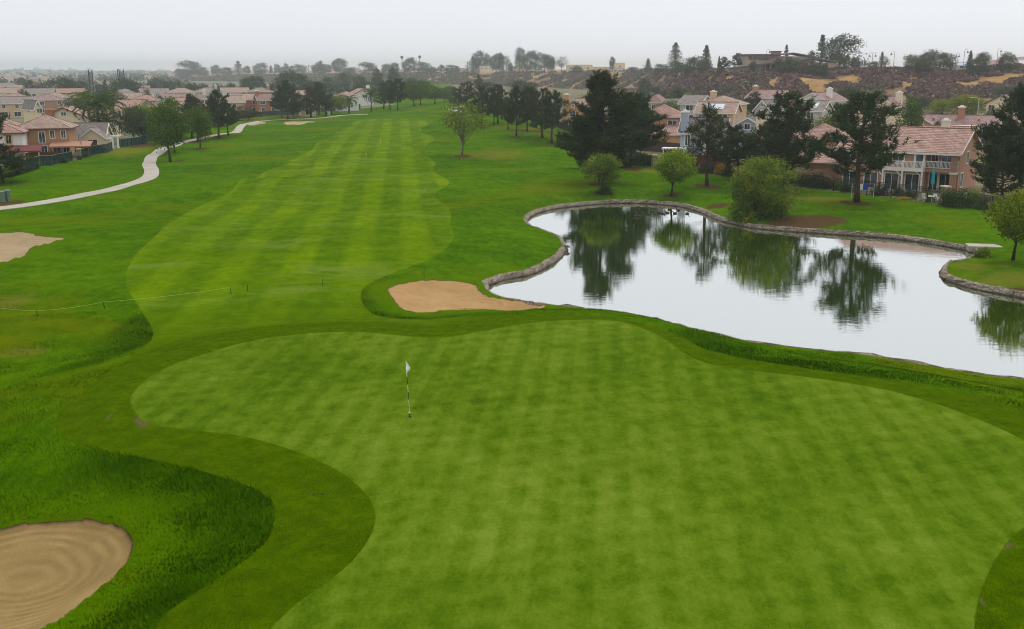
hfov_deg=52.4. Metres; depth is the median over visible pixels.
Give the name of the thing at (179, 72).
broadleaf tree
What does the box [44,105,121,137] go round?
cream house
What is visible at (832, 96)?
stucco house
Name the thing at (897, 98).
stucco house
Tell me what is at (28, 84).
broadleaf tree
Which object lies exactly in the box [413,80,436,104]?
broadleaf tree
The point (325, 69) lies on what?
broadleaf tree
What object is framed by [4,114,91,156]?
orange house
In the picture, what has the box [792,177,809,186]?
shrub
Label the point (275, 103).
pine tree
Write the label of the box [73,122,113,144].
garage house
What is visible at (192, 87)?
broadleaf tree
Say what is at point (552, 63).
broadleaf tree
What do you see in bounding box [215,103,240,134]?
pine tree
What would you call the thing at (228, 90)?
stucco house
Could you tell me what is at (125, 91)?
stucco house
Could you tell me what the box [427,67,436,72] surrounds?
broadleaf tree
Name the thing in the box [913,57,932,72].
broadleaf tree
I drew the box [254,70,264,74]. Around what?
broadleaf tree
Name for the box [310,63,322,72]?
broadleaf tree
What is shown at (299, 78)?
broadleaf tree
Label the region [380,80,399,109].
pine tree
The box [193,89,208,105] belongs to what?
stucco house
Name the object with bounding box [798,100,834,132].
stucco house
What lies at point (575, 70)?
broadleaf tree
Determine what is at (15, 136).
white house
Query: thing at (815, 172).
pampas grass
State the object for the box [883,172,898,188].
patio window
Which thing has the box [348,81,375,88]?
broadleaf tree
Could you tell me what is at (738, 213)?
shrub
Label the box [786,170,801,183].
pampas grass
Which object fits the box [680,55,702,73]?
broadleaf tree
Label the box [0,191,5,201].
utility box
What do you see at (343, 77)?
broadleaf tree
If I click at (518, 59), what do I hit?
broadleaf tree
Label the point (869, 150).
pine tree
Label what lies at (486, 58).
broadleaf tree
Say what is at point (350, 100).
palm tree
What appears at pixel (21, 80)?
broadleaf tree
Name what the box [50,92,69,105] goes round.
stucco house
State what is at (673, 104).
broadleaf tree
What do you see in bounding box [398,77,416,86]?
broadleaf tree
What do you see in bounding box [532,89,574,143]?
pine tree
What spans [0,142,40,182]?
pine tree
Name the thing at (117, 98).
broadleaf tree
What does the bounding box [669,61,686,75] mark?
broadleaf tree
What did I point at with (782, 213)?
shrub
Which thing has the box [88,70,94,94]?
ball net
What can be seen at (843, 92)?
broadleaf tree
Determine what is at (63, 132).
window
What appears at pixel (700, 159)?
wood fence
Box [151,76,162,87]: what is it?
broadleaf tree
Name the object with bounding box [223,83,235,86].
broadleaf tree
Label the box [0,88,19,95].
stucco house
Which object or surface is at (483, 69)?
bluff house
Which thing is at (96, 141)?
window
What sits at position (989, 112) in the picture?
broadleaf tree
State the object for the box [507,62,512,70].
broadleaf tree
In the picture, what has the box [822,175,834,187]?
pampas grass
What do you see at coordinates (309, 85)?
broadleaf tree
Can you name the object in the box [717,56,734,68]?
pine tree
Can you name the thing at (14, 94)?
stucco house
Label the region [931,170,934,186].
patio umbrella
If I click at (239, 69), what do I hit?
conifer tree
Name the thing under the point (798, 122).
pine tree
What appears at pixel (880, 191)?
shrub
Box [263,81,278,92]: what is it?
broadleaf tree
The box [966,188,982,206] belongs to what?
shrub
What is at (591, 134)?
pine tree
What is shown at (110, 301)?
rope
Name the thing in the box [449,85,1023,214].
garden ground
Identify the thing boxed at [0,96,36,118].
stucco house
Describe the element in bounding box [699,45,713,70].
conifer tree
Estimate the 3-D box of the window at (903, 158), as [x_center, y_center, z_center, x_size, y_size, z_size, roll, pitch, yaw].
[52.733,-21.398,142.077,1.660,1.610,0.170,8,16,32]
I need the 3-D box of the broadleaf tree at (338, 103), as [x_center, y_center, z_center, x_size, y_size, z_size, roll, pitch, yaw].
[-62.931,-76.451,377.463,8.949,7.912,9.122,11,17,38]
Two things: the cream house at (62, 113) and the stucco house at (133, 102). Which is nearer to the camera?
the cream house at (62, 113)
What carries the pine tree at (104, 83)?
on the valley ground at (74, 154)
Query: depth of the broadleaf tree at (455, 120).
194.39 m
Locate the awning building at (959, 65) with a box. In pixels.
[951,62,975,69]
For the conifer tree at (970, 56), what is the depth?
451.40 m
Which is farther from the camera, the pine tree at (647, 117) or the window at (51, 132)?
the window at (51, 132)
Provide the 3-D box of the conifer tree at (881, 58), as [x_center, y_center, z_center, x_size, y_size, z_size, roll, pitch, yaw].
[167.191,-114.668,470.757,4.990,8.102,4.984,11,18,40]
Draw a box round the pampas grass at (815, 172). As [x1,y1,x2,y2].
[802,167,826,185]
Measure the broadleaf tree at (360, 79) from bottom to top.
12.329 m
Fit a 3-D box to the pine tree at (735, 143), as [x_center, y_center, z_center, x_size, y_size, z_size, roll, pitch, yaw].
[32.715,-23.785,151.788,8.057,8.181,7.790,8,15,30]
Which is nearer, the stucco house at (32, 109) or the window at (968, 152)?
the window at (968, 152)
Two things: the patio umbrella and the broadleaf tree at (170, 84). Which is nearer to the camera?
the patio umbrella
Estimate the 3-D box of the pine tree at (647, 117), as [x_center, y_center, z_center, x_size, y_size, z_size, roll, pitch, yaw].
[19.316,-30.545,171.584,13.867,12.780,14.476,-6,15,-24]
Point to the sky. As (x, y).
(104, 35)
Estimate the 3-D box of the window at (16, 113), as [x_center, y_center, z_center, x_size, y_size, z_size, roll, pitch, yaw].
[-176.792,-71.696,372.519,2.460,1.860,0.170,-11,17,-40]
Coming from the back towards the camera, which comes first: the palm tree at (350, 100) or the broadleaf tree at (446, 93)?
the broadleaf tree at (446, 93)
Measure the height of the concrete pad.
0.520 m
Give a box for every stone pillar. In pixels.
[76,148,81,159]
[651,154,657,167]
[939,185,951,204]
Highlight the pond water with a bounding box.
[489,203,1023,377]
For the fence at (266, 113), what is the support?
on the ground at (502, 178)
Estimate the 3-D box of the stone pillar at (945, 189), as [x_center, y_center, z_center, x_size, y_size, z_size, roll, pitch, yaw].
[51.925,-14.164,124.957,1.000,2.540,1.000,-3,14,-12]
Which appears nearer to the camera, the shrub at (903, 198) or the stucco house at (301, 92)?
the shrub at (903, 198)
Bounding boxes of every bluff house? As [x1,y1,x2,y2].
[479,66,488,72]
[512,65,523,71]
[566,65,591,72]
[593,67,611,70]
[614,63,624,68]
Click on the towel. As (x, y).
(865, 186)
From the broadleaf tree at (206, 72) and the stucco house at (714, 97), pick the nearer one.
the stucco house at (714, 97)
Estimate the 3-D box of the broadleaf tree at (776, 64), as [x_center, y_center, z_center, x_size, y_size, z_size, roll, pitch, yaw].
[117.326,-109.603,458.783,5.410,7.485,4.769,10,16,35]
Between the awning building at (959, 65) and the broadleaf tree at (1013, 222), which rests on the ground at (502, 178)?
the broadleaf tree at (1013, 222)
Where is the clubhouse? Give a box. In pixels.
[725,51,840,71]
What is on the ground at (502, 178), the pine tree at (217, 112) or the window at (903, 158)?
the pine tree at (217, 112)
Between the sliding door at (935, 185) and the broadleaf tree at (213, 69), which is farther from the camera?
the broadleaf tree at (213, 69)
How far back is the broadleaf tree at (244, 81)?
623.97 m
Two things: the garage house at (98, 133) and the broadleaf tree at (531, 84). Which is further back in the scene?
the broadleaf tree at (531, 84)
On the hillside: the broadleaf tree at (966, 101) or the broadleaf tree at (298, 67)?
the broadleaf tree at (298, 67)
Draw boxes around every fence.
[10,151,72,168]
[24,151,59,159]
[75,141,94,151]
[81,141,112,157]
[119,135,153,146]
[235,111,272,118]
[272,104,359,115]
[557,122,569,131]
[624,149,650,166]
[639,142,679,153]
[684,159,730,174]
[692,155,730,166]
[787,174,939,202]
[966,192,1015,210]
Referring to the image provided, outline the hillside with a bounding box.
[148,68,1023,108]
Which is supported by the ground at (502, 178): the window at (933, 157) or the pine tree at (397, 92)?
the pine tree at (397, 92)
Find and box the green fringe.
[56,311,1023,628]
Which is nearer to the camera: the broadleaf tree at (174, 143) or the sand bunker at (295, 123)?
the broadleaf tree at (174, 143)
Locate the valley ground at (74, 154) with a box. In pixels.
[0,71,393,165]
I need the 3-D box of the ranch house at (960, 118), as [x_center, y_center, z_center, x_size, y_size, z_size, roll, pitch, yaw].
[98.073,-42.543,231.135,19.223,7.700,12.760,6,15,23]
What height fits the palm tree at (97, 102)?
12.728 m
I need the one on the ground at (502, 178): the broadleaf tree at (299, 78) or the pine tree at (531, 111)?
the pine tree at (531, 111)
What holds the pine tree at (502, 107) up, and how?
on the ground at (502, 178)
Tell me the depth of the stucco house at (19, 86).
625.02 m
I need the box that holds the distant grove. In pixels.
[0,67,196,90]
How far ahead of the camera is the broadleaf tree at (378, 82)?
623.10 m
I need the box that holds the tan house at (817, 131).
[755,114,845,170]
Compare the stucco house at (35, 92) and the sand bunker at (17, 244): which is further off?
the stucco house at (35, 92)
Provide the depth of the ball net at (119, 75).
623.45 m
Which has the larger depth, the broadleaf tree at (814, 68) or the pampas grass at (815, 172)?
the broadleaf tree at (814, 68)
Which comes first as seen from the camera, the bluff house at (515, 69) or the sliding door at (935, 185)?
the sliding door at (935, 185)
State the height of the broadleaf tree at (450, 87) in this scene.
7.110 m
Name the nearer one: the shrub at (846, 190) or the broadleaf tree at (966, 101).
the shrub at (846, 190)
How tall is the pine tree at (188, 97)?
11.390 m
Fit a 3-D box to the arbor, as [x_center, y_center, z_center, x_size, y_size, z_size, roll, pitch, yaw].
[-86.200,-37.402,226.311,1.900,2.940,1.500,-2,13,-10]
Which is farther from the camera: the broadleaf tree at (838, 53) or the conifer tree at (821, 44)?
the conifer tree at (821, 44)
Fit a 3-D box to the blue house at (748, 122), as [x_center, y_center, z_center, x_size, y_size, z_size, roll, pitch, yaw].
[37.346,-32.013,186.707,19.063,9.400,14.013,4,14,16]
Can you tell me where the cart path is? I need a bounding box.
[0,114,365,209]
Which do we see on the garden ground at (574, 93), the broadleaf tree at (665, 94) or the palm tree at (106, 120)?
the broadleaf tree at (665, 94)
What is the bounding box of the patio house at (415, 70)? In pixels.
[409,69,427,72]
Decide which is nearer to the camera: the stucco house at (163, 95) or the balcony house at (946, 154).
the balcony house at (946, 154)
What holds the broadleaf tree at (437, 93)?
on the ground at (502, 178)
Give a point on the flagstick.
(407, 368)
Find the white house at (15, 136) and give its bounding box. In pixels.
[0,122,42,159]
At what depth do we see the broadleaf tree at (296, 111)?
365.22 m
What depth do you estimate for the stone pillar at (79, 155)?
206.83 m
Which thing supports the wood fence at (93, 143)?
on the valley ground at (74, 154)
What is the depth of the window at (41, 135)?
211.24 m
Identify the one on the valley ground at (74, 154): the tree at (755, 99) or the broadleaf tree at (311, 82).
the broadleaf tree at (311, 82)
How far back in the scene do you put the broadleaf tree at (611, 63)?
919.47 m
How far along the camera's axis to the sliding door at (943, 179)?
141.06 m
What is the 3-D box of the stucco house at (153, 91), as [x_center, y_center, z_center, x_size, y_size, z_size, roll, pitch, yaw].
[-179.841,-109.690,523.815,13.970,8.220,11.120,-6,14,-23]
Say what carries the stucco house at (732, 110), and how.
on the garden ground at (574, 93)
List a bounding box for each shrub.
[592,183,615,194]
[633,153,647,165]
[696,160,717,173]
[713,163,724,174]
[715,164,736,176]
[726,195,758,223]
[756,198,788,218]
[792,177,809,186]
[805,179,830,188]
[830,181,846,189]
[835,183,853,192]
[867,182,892,195]
[891,186,904,195]
[896,195,911,199]
[902,190,920,196]
[925,190,935,201]
[935,183,977,208]
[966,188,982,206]
[970,192,993,210]
[971,247,994,258]
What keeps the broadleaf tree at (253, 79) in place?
on the valley ground at (74, 154)
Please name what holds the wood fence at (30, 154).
on the valley ground at (74, 154)
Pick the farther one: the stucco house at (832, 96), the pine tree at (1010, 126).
the stucco house at (832, 96)
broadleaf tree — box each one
[17,77,26,84]
[17,88,31,95]
[22,79,35,87]
[34,82,47,87]
[44,76,80,87]
[63,94,80,107]
[70,79,93,95]
[74,87,92,109]
[93,82,104,94]
[102,88,127,108]
[103,77,143,91]
[109,104,149,136]
[122,100,159,135]
[123,105,150,142]
[141,92,196,161]
[142,88,151,95]
[146,80,157,87]
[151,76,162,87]
[157,127,185,152]
[161,81,168,87]
[167,80,175,89]
[171,79,183,87]
[172,69,193,77]
[175,60,205,77]
[182,103,214,147]
[184,82,196,90]
[196,82,208,88]
[198,67,210,76]
[210,64,219,74]
[211,83,222,89]
[215,67,232,74]
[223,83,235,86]
[226,105,252,120]
[238,76,252,89]
[240,109,260,119]
[242,65,250,72]
[245,75,256,88]
[251,62,267,73]
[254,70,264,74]
[254,74,266,87]
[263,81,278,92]
[271,69,299,89]
[273,63,279,72]
[284,71,309,92]
[284,104,302,116]
[292,64,309,72]
[303,82,313,90]
[306,80,325,91]
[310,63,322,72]
[319,82,336,95]
[320,64,331,73]
[321,75,336,89]
[327,92,350,113]
[328,82,351,94]
[330,58,347,72]
[335,71,354,89]
[344,67,357,72]
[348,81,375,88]
[351,74,367,85]
[357,61,377,72]
[367,79,383,95]
[381,63,389,71]
[388,62,400,71]
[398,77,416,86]
[398,81,429,105]
[400,57,417,72]
[413,61,431,72]
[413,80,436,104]
[424,85,444,103]
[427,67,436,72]
[439,98,491,154]
[440,86,456,95]
[440,88,451,101]
[445,64,458,73]
[445,94,465,105]
[471,50,484,72]
[481,81,495,96]
[483,52,489,69]
[487,53,508,71]
[498,52,503,68]
[503,55,509,70]
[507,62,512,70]
[507,79,526,96]
[514,48,524,71]
[518,81,538,94]
[520,50,538,70]
[527,52,555,71]
[546,56,555,70]
[554,55,567,69]
[571,65,583,73]
[579,151,627,191]
[609,56,615,71]
[625,67,637,70]
[637,78,651,98]
[638,67,652,70]
[645,85,660,96]
[652,145,700,195]
[653,63,668,74]
[653,99,680,109]
[659,89,676,98]
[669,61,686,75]
[671,86,687,97]
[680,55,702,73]
[696,60,713,73]
[724,155,812,217]
[747,59,757,71]
[773,57,782,71]
[777,57,804,72]
[799,154,817,170]
[800,62,810,73]
[805,113,843,128]
[806,63,823,76]
[808,50,814,62]
[818,63,827,76]
[819,33,868,66]
[835,55,849,69]
[837,84,859,103]
[849,56,861,66]
[859,60,868,66]
[866,61,878,66]
[881,57,889,66]
[893,93,925,126]
[902,54,921,69]
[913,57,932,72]
[913,96,933,110]
[919,48,939,66]
[926,98,956,113]
[930,51,958,70]
[941,92,986,114]
[964,55,994,75]
[974,51,991,63]
[981,185,1023,259]
[983,106,1006,123]
[990,85,1017,93]
[996,51,1020,69]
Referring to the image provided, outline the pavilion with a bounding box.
[612,67,625,72]
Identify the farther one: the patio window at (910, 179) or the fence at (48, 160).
the fence at (48, 160)
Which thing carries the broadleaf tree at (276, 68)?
on the hillside
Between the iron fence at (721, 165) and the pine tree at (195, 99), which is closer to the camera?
the iron fence at (721, 165)
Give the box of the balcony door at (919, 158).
[913,150,925,167]
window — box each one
[4,134,12,144]
[14,111,21,116]
[38,131,45,142]
[41,145,47,154]
[49,130,55,138]
[52,148,61,152]
[60,130,65,138]
[87,139,97,144]
[667,120,676,124]
[684,135,690,145]
[685,105,692,110]
[806,112,813,118]
[842,170,855,186]
[863,171,877,187]
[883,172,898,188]
[892,154,904,163]
[903,173,919,190]
[930,155,939,167]
[959,172,963,187]
[965,151,969,163]
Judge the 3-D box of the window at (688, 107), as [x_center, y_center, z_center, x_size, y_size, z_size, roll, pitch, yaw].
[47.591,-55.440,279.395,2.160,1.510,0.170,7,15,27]
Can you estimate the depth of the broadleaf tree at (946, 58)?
448.32 m
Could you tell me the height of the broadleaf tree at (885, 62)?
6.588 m
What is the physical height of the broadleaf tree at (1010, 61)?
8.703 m
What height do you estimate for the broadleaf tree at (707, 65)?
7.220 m
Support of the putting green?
on the green fringe
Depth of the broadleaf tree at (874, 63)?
490.36 m
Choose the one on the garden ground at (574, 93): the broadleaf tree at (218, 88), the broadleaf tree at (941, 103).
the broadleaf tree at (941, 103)
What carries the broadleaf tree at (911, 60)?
on the hillside
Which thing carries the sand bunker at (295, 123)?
on the ground at (502, 178)
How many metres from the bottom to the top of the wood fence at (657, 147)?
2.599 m
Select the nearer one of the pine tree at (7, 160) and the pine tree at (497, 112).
the pine tree at (7, 160)
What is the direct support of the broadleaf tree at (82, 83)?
on the valley ground at (74, 154)
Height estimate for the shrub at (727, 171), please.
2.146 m
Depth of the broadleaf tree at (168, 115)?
198.31 m
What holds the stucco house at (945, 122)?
on the garden ground at (574, 93)
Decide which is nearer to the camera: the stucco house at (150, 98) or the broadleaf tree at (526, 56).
the stucco house at (150, 98)
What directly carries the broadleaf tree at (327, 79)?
on the valley ground at (74, 154)
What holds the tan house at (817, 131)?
on the garden ground at (574, 93)
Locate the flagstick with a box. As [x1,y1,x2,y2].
[406,363,411,416]
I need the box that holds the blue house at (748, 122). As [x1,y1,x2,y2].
[662,110,755,159]
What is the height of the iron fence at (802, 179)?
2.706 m
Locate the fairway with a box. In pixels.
[126,118,495,360]
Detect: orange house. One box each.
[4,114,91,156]
[640,104,689,143]
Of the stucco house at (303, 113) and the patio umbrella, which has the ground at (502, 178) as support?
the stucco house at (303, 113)
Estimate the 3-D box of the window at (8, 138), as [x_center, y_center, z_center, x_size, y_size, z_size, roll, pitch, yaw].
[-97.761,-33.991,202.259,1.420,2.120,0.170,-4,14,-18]
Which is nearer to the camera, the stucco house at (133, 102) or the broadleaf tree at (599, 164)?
the broadleaf tree at (599, 164)
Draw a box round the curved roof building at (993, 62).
[976,57,1023,66]
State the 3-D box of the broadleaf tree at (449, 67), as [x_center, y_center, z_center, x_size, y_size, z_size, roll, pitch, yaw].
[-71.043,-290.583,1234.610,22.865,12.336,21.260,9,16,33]
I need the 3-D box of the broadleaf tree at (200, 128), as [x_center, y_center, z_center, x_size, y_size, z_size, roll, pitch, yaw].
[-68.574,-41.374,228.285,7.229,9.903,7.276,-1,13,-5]
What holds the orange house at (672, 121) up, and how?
on the garden ground at (574, 93)
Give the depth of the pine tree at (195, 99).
252.16 m
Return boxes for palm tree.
[60,90,128,121]
[89,112,120,132]
[341,95,356,112]
[360,88,379,111]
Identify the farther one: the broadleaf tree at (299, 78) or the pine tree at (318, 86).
the broadleaf tree at (299, 78)
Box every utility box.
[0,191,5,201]
[4,189,10,201]
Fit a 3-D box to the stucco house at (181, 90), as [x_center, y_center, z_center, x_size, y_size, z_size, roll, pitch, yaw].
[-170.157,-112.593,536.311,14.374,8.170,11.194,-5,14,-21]
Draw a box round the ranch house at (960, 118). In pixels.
[906,105,1001,138]
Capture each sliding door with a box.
[927,172,938,189]
[938,173,949,190]
[940,155,950,167]
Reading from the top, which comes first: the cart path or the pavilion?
the pavilion
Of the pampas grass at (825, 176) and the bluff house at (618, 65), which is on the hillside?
the bluff house at (618, 65)
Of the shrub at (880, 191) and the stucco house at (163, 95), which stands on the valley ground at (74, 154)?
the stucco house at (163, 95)
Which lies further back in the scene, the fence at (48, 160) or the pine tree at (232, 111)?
the pine tree at (232, 111)
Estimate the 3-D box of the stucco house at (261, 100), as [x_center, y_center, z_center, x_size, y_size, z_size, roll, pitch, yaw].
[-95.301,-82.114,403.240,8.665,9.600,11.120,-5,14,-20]
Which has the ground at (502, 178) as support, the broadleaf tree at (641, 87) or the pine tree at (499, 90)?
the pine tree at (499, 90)
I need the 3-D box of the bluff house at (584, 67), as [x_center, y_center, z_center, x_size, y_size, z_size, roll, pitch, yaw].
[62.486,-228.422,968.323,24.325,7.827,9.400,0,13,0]
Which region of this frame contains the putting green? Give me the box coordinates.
[130,319,1023,628]
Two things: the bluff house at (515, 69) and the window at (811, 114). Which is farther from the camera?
the bluff house at (515, 69)
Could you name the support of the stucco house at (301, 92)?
on the valley ground at (74, 154)
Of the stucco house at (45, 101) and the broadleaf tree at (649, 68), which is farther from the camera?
the broadleaf tree at (649, 68)
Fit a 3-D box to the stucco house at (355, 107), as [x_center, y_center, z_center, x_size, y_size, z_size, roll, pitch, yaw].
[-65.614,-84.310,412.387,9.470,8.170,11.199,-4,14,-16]
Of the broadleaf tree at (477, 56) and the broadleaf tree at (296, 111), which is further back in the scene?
the broadleaf tree at (477, 56)
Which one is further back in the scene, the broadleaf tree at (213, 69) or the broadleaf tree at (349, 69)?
the broadleaf tree at (213, 69)
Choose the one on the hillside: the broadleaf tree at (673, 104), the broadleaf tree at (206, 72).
the broadleaf tree at (206, 72)
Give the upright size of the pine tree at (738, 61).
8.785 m
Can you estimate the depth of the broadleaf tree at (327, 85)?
624.30 m
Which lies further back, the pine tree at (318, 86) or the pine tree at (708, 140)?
the pine tree at (318, 86)
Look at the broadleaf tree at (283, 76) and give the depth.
622.79 m
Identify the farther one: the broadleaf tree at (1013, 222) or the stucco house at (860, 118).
the stucco house at (860, 118)
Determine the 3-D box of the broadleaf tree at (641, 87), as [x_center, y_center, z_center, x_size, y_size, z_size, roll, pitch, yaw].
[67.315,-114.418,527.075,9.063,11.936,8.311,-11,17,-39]
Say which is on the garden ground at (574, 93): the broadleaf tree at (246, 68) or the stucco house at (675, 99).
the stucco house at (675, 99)
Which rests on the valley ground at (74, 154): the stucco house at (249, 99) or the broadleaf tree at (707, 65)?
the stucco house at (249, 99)
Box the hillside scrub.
[151,65,1023,104]
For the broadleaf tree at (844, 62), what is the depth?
456.86 m
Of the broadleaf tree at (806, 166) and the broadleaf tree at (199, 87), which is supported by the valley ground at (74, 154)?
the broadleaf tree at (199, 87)
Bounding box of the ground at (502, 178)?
[0,70,1023,628]
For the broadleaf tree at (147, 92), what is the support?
on the valley ground at (74, 154)
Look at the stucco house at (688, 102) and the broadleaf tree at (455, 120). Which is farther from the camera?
the stucco house at (688, 102)
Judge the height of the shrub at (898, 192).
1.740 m
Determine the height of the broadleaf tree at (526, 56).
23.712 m
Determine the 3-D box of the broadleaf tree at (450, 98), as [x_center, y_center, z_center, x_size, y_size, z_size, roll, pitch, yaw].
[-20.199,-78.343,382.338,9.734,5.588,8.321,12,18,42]
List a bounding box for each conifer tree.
[232,61,244,74]
[463,57,479,72]
[643,58,650,69]
[663,42,683,73]
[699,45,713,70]
[784,45,788,55]
[815,35,828,62]
[877,52,884,66]
[964,50,972,70]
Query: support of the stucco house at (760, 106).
on the garden ground at (574, 93)
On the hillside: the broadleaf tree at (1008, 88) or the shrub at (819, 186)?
the broadleaf tree at (1008, 88)
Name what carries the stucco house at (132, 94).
on the valley ground at (74, 154)
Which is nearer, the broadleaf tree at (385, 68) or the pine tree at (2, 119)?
the pine tree at (2, 119)
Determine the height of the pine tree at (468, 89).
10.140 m
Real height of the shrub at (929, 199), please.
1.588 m
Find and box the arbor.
[110,135,119,147]
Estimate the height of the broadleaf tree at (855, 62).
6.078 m
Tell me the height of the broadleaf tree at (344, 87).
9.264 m
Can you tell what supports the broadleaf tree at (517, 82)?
on the garden ground at (574, 93)
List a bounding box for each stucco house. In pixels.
[0,83,14,87]
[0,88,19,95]
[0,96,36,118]
[3,93,26,95]
[7,76,16,82]
[15,85,31,88]
[21,99,42,122]
[22,88,54,96]
[29,77,38,82]
[35,94,65,113]
[41,76,49,81]
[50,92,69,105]
[55,88,85,103]
[112,99,152,126]
[116,89,133,92]
[116,92,141,99]
[127,95,159,102]
[139,88,169,97]
[143,99,154,105]
[152,98,183,118]
[160,93,186,97]
[169,88,195,96]
[171,97,203,104]
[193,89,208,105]
[195,85,220,99]
[219,95,245,114]
[220,87,248,95]
[229,93,254,111]
[246,84,273,92]
[253,90,277,111]
[290,90,305,98]
[297,94,316,116]
[334,91,359,110]
[350,85,374,105]
[560,93,591,124]
[647,94,667,109]
[667,98,680,108]
[677,94,709,116]
[693,101,742,124]
[695,90,748,119]
[744,85,791,115]
[752,99,783,120]
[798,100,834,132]
[800,87,847,119]
[847,110,870,124]
[870,91,910,125]
[912,118,979,129]
[984,94,1020,122]
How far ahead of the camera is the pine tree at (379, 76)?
798.02 m
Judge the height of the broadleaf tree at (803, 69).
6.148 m
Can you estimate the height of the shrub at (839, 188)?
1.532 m
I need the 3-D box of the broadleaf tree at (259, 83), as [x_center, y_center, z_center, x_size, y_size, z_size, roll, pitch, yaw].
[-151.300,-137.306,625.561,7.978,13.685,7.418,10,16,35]
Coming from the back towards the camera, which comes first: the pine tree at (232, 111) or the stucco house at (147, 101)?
the stucco house at (147, 101)
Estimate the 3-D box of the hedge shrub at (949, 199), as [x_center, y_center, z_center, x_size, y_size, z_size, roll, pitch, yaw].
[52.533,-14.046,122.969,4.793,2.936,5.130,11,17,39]
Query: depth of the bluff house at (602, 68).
927.67 m
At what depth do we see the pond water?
83.00 m
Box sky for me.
[0,0,1023,70]
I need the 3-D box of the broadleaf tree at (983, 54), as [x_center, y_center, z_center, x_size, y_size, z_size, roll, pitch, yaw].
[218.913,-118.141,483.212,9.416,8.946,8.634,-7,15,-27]
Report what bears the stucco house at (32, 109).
on the valley ground at (74, 154)
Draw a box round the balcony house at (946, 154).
[807,125,982,191]
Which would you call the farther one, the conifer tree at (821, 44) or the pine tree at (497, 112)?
the conifer tree at (821, 44)
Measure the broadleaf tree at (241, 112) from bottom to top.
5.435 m
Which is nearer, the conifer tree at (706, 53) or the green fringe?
the green fringe
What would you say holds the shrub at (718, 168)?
on the garden ground at (574, 93)
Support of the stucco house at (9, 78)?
on the valley ground at (74, 154)
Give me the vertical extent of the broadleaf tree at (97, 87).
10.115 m
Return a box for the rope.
[3,287,229,310]
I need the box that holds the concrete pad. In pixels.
[965,243,1001,251]
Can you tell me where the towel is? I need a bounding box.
[863,184,867,189]
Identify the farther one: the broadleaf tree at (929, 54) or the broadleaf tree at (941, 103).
the broadleaf tree at (929, 54)
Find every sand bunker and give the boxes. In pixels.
[0,231,63,261]
[0,518,132,628]
[284,121,314,124]
[387,279,545,311]
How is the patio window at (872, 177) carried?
in the balcony house at (946, 154)
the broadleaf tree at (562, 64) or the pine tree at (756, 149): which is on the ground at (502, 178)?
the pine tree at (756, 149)
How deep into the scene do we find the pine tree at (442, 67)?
1259.53 m
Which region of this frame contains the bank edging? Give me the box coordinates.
[482,199,1023,378]
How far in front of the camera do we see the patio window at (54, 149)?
212.43 m
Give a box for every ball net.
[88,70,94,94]
[117,69,124,89]
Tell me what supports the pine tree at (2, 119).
on the ground at (502, 178)
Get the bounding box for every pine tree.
[0,112,11,145]
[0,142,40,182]
[101,79,107,93]
[179,93,205,137]
[184,96,211,141]
[199,89,239,137]
[204,99,216,133]
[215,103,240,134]
[268,88,289,116]
[269,79,310,118]
[300,87,323,116]
[311,81,331,114]
[317,92,335,116]
[371,67,383,85]
[372,82,388,108]
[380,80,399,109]
[384,66,403,86]
[385,78,407,109]
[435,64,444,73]
[450,81,480,108]
[466,85,495,127]
[473,75,485,91]
[485,84,508,122]
[486,98,503,124]
[497,96,515,129]
[501,85,530,135]
[516,85,535,131]
[521,87,558,137]
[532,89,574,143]
[554,113,621,161]
[555,69,651,183]
[605,91,670,166]
[684,101,741,186]
[715,124,760,175]
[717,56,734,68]
[726,121,797,182]
[731,53,741,66]
[736,89,834,191]
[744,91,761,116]
[803,90,922,202]
[968,135,1023,196]
[971,80,1023,193]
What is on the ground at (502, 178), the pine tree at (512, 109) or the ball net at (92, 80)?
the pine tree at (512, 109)
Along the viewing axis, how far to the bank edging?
100.24 m
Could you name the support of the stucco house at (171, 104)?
on the valley ground at (74, 154)
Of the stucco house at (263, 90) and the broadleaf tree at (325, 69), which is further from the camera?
the broadleaf tree at (325, 69)
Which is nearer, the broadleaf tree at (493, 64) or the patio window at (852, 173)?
the patio window at (852, 173)
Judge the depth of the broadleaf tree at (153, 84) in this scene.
683.28 m
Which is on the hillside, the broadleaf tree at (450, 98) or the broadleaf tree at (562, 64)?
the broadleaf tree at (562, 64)
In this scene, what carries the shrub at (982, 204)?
on the garden ground at (574, 93)
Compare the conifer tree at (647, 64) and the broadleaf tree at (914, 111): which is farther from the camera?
the conifer tree at (647, 64)
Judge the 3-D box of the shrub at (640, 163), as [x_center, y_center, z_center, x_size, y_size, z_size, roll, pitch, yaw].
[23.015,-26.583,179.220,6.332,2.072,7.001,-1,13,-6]
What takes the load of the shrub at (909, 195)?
on the garden ground at (574, 93)
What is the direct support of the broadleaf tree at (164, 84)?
on the valley ground at (74, 154)
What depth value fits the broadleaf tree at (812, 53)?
496.20 m
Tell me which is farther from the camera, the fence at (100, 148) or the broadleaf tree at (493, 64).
the broadleaf tree at (493, 64)

